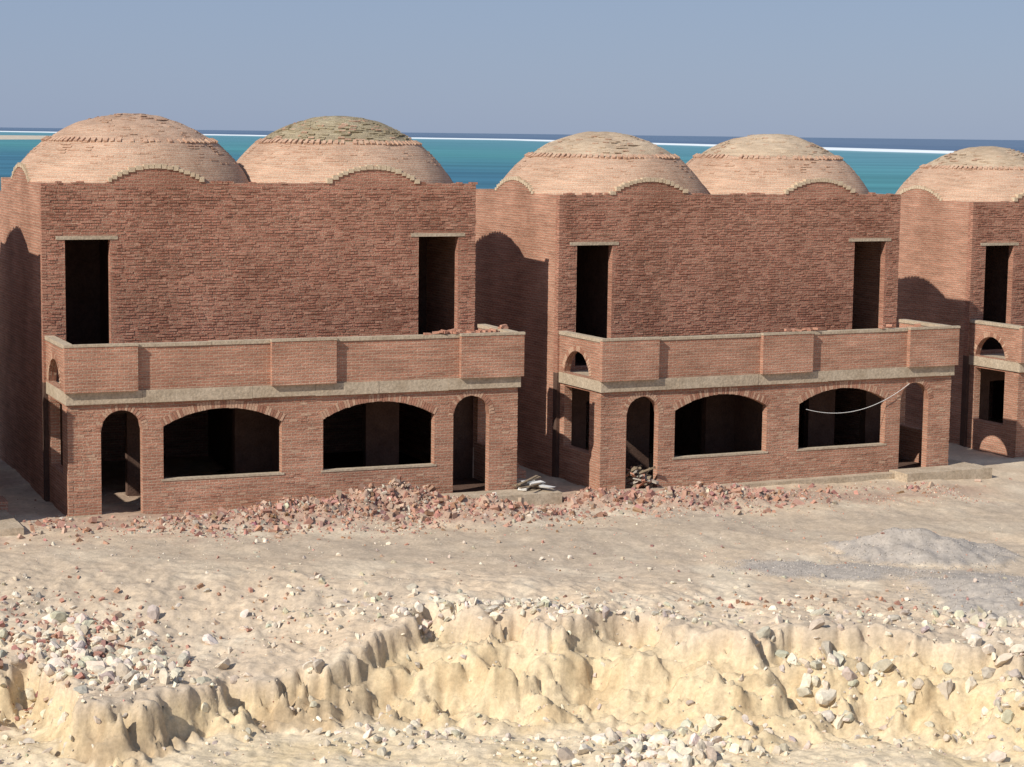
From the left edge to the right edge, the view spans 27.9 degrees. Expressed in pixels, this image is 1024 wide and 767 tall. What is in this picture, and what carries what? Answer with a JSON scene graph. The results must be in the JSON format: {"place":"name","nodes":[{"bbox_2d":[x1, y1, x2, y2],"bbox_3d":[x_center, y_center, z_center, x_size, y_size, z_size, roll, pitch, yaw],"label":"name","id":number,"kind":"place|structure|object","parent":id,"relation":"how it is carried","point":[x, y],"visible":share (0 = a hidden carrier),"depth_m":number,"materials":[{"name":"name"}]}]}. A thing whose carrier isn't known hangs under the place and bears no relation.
{"place":"outdoors","nodes":[
{"label":"outdoors","id":0,"kind":"place"},
{"bbox_2d":[0,135,44,139],"bbox_3d":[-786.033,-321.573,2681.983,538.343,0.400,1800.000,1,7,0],"label":"sandbank","id":1,"kind":"structure","parent":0,"point":[2,137],"depth_m":2835.50,"materials":[{"name":"beige sand"}]},
{"bbox_2d":[0,417,1023,766],"bbox_3d":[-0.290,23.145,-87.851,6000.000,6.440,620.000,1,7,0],"label":"ground","id":2,"kind":"structure","parent":0,"point":[524,677],"depth_m":44.42,"materials":[{"name":"beige sand"}]},
{"bbox_2d":[0,496,7,510],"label":"walls","id":3,"kind":"structure","parent":2,"relation":"on","point":[3,503],"depth_m":52.56,"materials":[{"name":"brick"}]},
{"bbox_2d":[0,510,23,536],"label":"concrete trim","id":4,"kind":"structure","parent":2,"relation":"on","point":[10,525],"depth_m":50.32,"materials":[{"name":"beige concrete"}]},
{"bbox_2d":[0,167,525,515],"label":"walls","id":5,"kind":"structure","parent":2,"relation":"on","point":[54,451],"depth_m":55.64,"materials":[{"name":"brick"}]},
{"bbox_2d":[21,113,248,182],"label":"dome","id":6,"kind":"structure","parent":5,"relation":"on","point":[100,149],"depth_m":55.70,"materials":[{"name":"brick"}]},
{"bbox_2d":[11,162,477,382],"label":"walls","id":7,"kind":"structure","parent":5,"relation":"on","point":[193,257],"depth_m":56.37,"materials":[{"name":"brick"}]},
{"bbox_2d":[236,116,451,183],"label":"dome","id":8,"kind":"structure","parent":5,"relation":"on","point":[317,149],"depth_m":58.11,"materials":[{"name":"brick"}]},
{"bbox_2d":[65,237,484,508],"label":"floors and partitions","id":9,"kind":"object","parent":2,"relation":"on","point":[87,291],"visible":0.13,"depth_m":57.93,"materials":[{"name":"paint"}]},
{"bbox_2d":[45,233,561,517],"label":"concrete trim","id":10,"kind":"structure","parent":2,"relation":"on","point":[535,496],"depth_m":54.65,"materials":[{"name":"beige concrete"}]},
{"bbox_2d":[423,324,507,334],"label":"loose bricks","id":11,"kind":"object","parent":10,"relation":"on","point":[490,330],"visible":1,"depth_m":56.31,"materials":[{"name":"red brick"}]},
{"bbox_2d":[0,474,1022,734],"bbox_3d":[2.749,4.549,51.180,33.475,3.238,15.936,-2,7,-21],"label":"brick rubble","id":12,"kind":"object","parent":2,"relation":"on","point":[450,508],"visible":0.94,"depth_m":53.36,"materials":[{"name":"brick"}]},
{"bbox_2d":[0,529,1023,766],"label":"limestone rocks","id":13,"kind":"object","parent":2,"relation":"on","point":[124,671],"visible":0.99,"depth_m":42.71,"materials":[{"name":"stone"}]},
{"bbox_2d":[1,491,1023,766],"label":"pebbles","id":14,"kind":"object","parent":2,"relation":"on","point":[517,653],"visible":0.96,"depth_m":44.37,"materials":[{"name":"stone"}]},
{"bbox_2d":[36,482,988,557],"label":"brick crumbs","id":15,"kind":"object","parent":2,"relation":"on","point":[255,510],"visible":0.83,"depth_m":55.63,"materials":[{"name":"brick"}]},
{"bbox_2d":[512,475,554,490],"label":"cement bags and boards","id":16,"kind":"object","parent":2,"relation":"on","point":[531,482],"visible":1,"depth_m":57.29,"materials":[{"name":"white wood"}]},
{"bbox_2d":[625,464,658,488],"bbox_3d":[3.686,2.730,60.080,0.978,0.738,0.891,-2,7,-19],"label":"debris heap","id":17,"kind":"object","parent":2,"relation":"on","point":[639,475],"visible":0.94,"depth_m":59.90,"materials":[{"name":"multicoloured wood"}]},
{"bbox_2d":[473,180,959,490],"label":"walls","id":18,"kind":"structure","parent":2,"relation":"on","point":[560,426],"depth_m":62.39,"materials":[{"name":"brick"}]},
{"bbox_2d":[504,131,707,194],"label":"dome","id":19,"kind":"structure","parent":18,"relation":"on","point":[592,162],"depth_m":62.41,"materials":[{"name":"brick"}]},
{"bbox_2d":[495,176,900,372],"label":"walls","id":20,"kind":"structure","parent":18,"relation":"on","point":[682,261],"depth_m":63.26,"materials":[{"name":"brick"}]},
{"bbox_2d":[686,134,868,193],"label":"dome","id":21,"kind":"structure","parent":18,"relation":"on","point":[769,163],"depth_m":65.06,"materials":[{"name":"brick"}]},
{"bbox_2d":[806,383,909,412],"bbox_3d":[10.579,0.474,62.853,3.807,0.804,0.068,-3,8,-26],"label":"hanging cable","id":22,"kind":"object","parent":18,"relation":"attached to","point":[863,408],"visible":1,"depth_m":62.95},
{"bbox_2d":[575,245,920,477],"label":"floors and partitions","id":23,"kind":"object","parent":2,"relation":"on","point":[592,291],"visible":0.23,"depth_m":63.87,"materials":[{"name":"paint"}]},
{"bbox_2d":[559,238,991,489],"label":"concrete trim","id":24,"kind":"structure","parent":2,"relation":"on","point":[953,469],"depth_m":62.03,"materials":[{"name":"beige concrete"}]},
{"bbox_2d":[784,323,920,331],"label":"loose bricks","id":25,"kind":"object","parent":24,"relation":"on","point":[815,328],"visible":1,"depth_m":61.82,"materials":[{"name":"red brick"}]},
{"bbox_2d":[896,189,1023,457],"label":"walls","id":26,"kind":"structure","parent":2,"relation":"on","point":[933,239],"depth_m":71.17,"materials":[{"name":"brick"}]},
{"bbox_2d":[895,146,1023,201],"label":"dome","id":27,"kind":"structure","parent":26,"relation":"on","point":[984,174],"depth_m":71.81,"materials":[{"name":"brick"}]},
{"bbox_2d":[900,185,1023,355],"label":"walls","id":28,"kind":"structure","parent":26,"relation":"on","point":[997,222],"depth_m":70.58,"materials":[{"name":"brick"}]},
{"bbox_2d":[982,245,1008,419],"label":"floors and partitions","id":29,"kind":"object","parent":2,"relation":"on","point":[995,283],"visible":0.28,"depth_m":72.63,"materials":[{"name":"paint"}]},
{"bbox_2d":[969,242,1023,458],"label":"concrete trim","id":30,"kind":"structure","parent":2,"relation":"on","point":[997,364],"depth_m":69.58,"materials":[{"name":"beige concrete"}]},
{"bbox_2d":[0,127,1023,193],"bbox_3d":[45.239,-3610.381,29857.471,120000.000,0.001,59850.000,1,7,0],"label":"sea","id":31,"kind":"structure","parent":0,"point":[876,165],"depth_m":2031.75,"materials":[{"name":"liquid"}]},
{"bbox_2d":[0,0,1023,139],"label":"sky","id":32,"kind":"structure","parent":0,"point":[888,69],"materials":[{"name":"blue"}]},
{"bbox_2d":[715,527,1023,627],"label":"gravel","id":33,"kind":"structure","parent":0,"point":[872,561],"depth_m":49.59,"materials":[{"name":"grey gravel"}]}
]}

